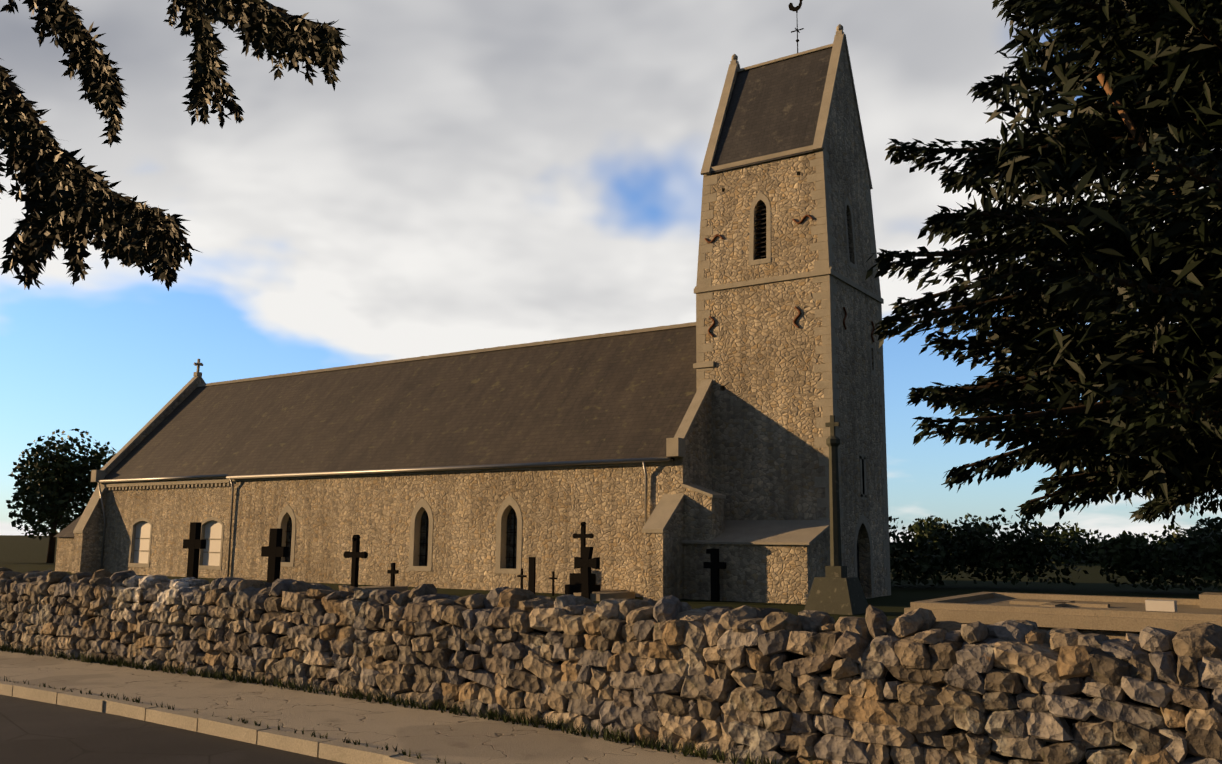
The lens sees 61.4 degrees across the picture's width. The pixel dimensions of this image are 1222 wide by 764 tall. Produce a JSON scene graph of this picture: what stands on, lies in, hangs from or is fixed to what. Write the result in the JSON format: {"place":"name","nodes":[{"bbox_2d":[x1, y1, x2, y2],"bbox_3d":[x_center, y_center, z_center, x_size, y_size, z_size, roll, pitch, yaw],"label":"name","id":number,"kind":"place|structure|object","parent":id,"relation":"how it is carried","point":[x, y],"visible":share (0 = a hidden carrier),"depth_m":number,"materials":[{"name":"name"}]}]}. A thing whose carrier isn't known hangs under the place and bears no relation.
{"place":"outdoors","nodes":[
{"label":"outdoors","id":0,"kind":"place"},
{"bbox_2d":[0,694,345,763],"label":"road asphalt","id":1,"kind":"structure","parent":0,"point":[34,732],"depth_m":10.09,"materials":[{"name":"grey asphalt"}]},
{"bbox_2d":[0,0,350,290],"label":"tree branches","id":2,"kind":"object","parent":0,"point":[51,206],"depth_m":5.98,"materials":[{"name":"green plant"}]},
{"bbox_2d":[0,649,749,763],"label":"pavement","id":3,"kind":"structure","parent":0,"point":[429,735],"depth_m":10.82,"materials":[{"name":"grey concrete"}]},
{"bbox_2d":[0,680,439,763],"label":"kerb stones","id":4,"kind":"object","parent":3,"relation":"on","point":[338,751],"visible":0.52,"depth_m":10.48,"materials":[{"name":"grey concrete"}]},
{"bbox_2d":[0,641,823,763],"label":"verge weeds","id":5,"kind":"object","parent":3,"relation":"on","point":[455,710],"visible":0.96,"depth_m":11.34,"materials":[{"name":"green plant"}]},
{"bbox_2d":[0,535,1172,760],"bbox_3d":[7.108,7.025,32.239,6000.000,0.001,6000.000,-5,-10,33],"label":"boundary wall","id":6,"kind":"structure","parent":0,"point":[18,547],"depth_m":150.45,"materials":[{"name":"grey stone"}]},
{"bbox_2d":[905,515,951,556],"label":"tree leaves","id":7,"kind":"object","parent":6,"relation":"on","point":[920,526],"visible":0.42,"depth_m":100.83,"materials":[{"name":"green plant"}]},
{"bbox_2d":[936,513,991,561],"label":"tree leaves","id":8,"kind":"object","parent":6,"relation":"on","point":[970,516],"visible":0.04,"depth_m":98.33,"materials":[{"name":"green plant"}]},
{"bbox_2d":[1016,521,1094,563],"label":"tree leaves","id":9,"kind":"object","parent":6,"relation":"on","point":[1073,531],"visible":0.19,"depth_m":101.24,"materials":[{"name":"green plant"}]},
{"bbox_2d":[1072,529,1113,562],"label":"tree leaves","id":10,"kind":"object","parent":6,"relation":"on","point":[1088,546],"visible":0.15,"depth_m":103.67,"materials":[{"name":"green plant"}]},
{"bbox_2d":[1112,530,1181,566],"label":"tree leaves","id":11,"kind":"object","parent":6,"relation":"on","point":[1152,536],"visible":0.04,"depth_m":93.01,"materials":[{"name":"green plant"}]},
{"bbox_2d":[1151,522,1215,563],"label":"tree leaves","id":12,"kind":"object","parent":6,"relation":"on","point":[1165,531],"visible":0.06,"depth_m":93.48,"materials":[{"name":"green plant"}]},
{"bbox_2d":[0,567,1221,763],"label":"dry stone wall","id":13,"kind":"structure","parent":0,"point":[614,655],"depth_m":9.26,"materials":[{"name":"grey stone"}]},
{"bbox_2d":[0,559,1221,621],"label":"churchyard ground","id":14,"kind":"structure","parent":0,"point":[897,601],"depth_m":41.77,"materials":[{"name":"green plant"}]},
{"bbox_2d":[6,428,115,562],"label":"tree","id":15,"kind":"object","parent":14,"relation":"on","point":[52,468],"depth_m":70.23,"materials":[{"name":"green plant"}]},
{"bbox_2d":[54,515,81,571],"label":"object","id":16,"kind":"structure","parent":14,"relation":"on","point":[65,545],"depth_m":53.90,"materials":[{"name":"stone"}]},
{"bbox_2d":[102,377,711,596],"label":"church nave","id":17,"kind":"structure","parent":14,"relation":"on","point":[487,530],"depth_m":40.03,"materials":[{"name":"beige stone"}]},
{"bbox_2d":[97,457,670,576],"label":"gutter and downpipes","id":18,"kind":"object","parent":17,"relation":"attached to","point":[604,461],"visible":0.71,"depth_m":40.98,"materials":[{"name":"grey metal"}]},
{"bbox_2d":[71,483,725,600],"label":"buttresses","id":19,"kind":"structure","parent":17,"relation":"attached to","point":[691,512],"depth_m":33.11,"materials":[{"name":"beige stone"}]},
{"bbox_2d":[103,322,696,479],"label":"church roof","id":20,"kind":"structure","parent":17,"relation":"on","point":[625,394],"depth_m":43.19,"materials":[{"name":"tile"}]},
{"bbox_2d":[91,359,712,490],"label":"gable coping","id":21,"kind":"object","parent":17,"relation":"attached to","point":[675,446],"visible":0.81,"depth_m":44.07,"materials":[{"name":"beige stone"}]},
{"bbox_2d":[183,522,725,601],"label":"grave crosses","id":22,"kind":"object","parent":14,"relation":"on","point":[274,551],"depth_m":32.98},
{"bbox_2d":[358,585,634,600],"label":"grave slabs","id":23,"kind":"structure","parent":14,"relation":"on","point":[601,594],"depth_m":32.84,"materials":[{"name":"stone"}]},
{"bbox_2d":[682,520,829,603],"bbox_3d":[4.661,5.668,32.817,4.490,2.550,2.150,-5,-10,33],"label":"lean-to annex","id":24,"kind":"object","parent":14,"relation":"on","point":[778,561],"visible":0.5,"depth_m":31.96,"materials":[{"name":"stone"}]},
{"bbox_2d":[804,415,868,614],"bbox_3d":[6.047,3.528,27.782,1.360,5.280,1.360,-5,-10,33],"label":"stone cross monument","id":25,"kind":"object","parent":14,"relation":"on","point":[835,590],"visible":1,"depth_m":27.33,"materials":[{"name":"stone"}]},
{"bbox_2d":[889,516,917,560],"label":"hedge tree leaves","id":26,"kind":"object","parent":14,"relation":"on","point":[892,534],"visible":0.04,"depth_m":44.23,"materials":[{"name":"green plant"}]},
{"bbox_2d":[889,524,981,585],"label":"hedge tree leaves","id":27,"kind":"object","parent":14,"relation":"on","point":[928,565],"visible":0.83,"depth_m":41.77,"materials":[{"name":"green plant"}]},
{"bbox_2d":[933,517,1044,585],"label":"hedge tree leaves","id":28,"kind":"object","parent":14,"relation":"on","point":[981,539],"visible":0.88,"depth_m":42.15,"materials":[{"name":"green plant"}]},
{"bbox_2d":[976,508,1091,585],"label":"hedge tree leaves","id":29,"kind":"object","parent":14,"relation":"on","point":[1029,546],"visible":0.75,"depth_m":41.87,"materials":[{"name":"green plant"}]},
{"bbox_2d":[904,592,1221,639],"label":"chest tomb","id":30,"kind":"object","parent":14,"relation":"on","point":[1114,617],"visible":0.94,"depth_m":10.16,"materials":[{"name":"stone"}]},
{"bbox_2d":[1083,531,1185,590],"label":"hedge tree leaves","id":31,"kind":"object","parent":14,"relation":"on","point":[1123,561],"visible":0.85,"depth_m":40.07,"materials":[{"name":"green plant"}]},
{"bbox_2d":[1126,524,1221,590],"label":"hedge tree leaves","id":32,"kind":"object","parent":14,"relation":"on","point":[1201,569],"visible":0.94,"depth_m":38.50,"materials":[{"name":"green plant"}]},
{"bbox_2d":[1166,517,1221,574],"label":"hedge tree leaves","id":33,"kind":"object","parent":14,"relation":"on","point":[1216,525],"visible":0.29,"depth_m":39.60,"materials":[{"name":"green plant"}]},
{"bbox_2d":[0,0,1221,543],"label":"sky","id":34,"kind":"structure","parent":0,"point":[475,174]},
{"bbox_2d":[693,143,889,598],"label":"church tower","id":35,"kind":"structure","parent":0,"point":[766,393],"depth_m":35.04,"materials":[{"name":"beige stone"}]},
{"bbox_2d":[700,24,872,188],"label":"tower roof","id":36,"kind":"structure","parent":35,"relation":"on","point":[798,100],"depth_m":37.32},
{"bbox_2d":[788,0,803,52],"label":"weather vane","id":37,"kind":"object","parent":36,"relation":"on","point":[793,8],"visible":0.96,"depth_m":38.64,"materials":[{"name":"black metal"}]},
{"bbox_2d":[705,214,874,341],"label":"wall anchors","id":38,"kind":"object","parent":35,"relation":"attached to","point":[795,307],"visible":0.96,"depth_m":34.82,"materials":[{"name":"black metal"}]},
{"bbox_2d":[696,149,890,594],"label":"corner quoins","id":39,"kind":"object","parent":35,"relation":"attached to","point":[829,303],"visible":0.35,"depth_m":34.51,"materials":[{"name":"beige stone"}]},
{"bbox_2d":[865,0,1221,526],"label":"conifer","id":40,"kind":"object","parent":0,"point":[1076,291],"depth_m":13.39,"materials":[{"name":"green plant"}]},
{"bbox_2d":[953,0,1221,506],"bbox_3d":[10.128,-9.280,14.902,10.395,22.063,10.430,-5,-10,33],"label":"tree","id":41,"kind":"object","parent":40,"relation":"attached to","point":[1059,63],"visible":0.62,"depth_m":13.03,"materials":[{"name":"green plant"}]},
{"bbox_2d":[1097,73,1187,219],"bbox_3d":[6.916,-2.975,13.311,1.011,2.386,0.238,-5,-10,33],"label":"bare conifer limb","id":42,"kind":"object","parent":40,"relation":"attached to","point":[1127,120],"visible":0.43,"depth_m":13.42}
]}

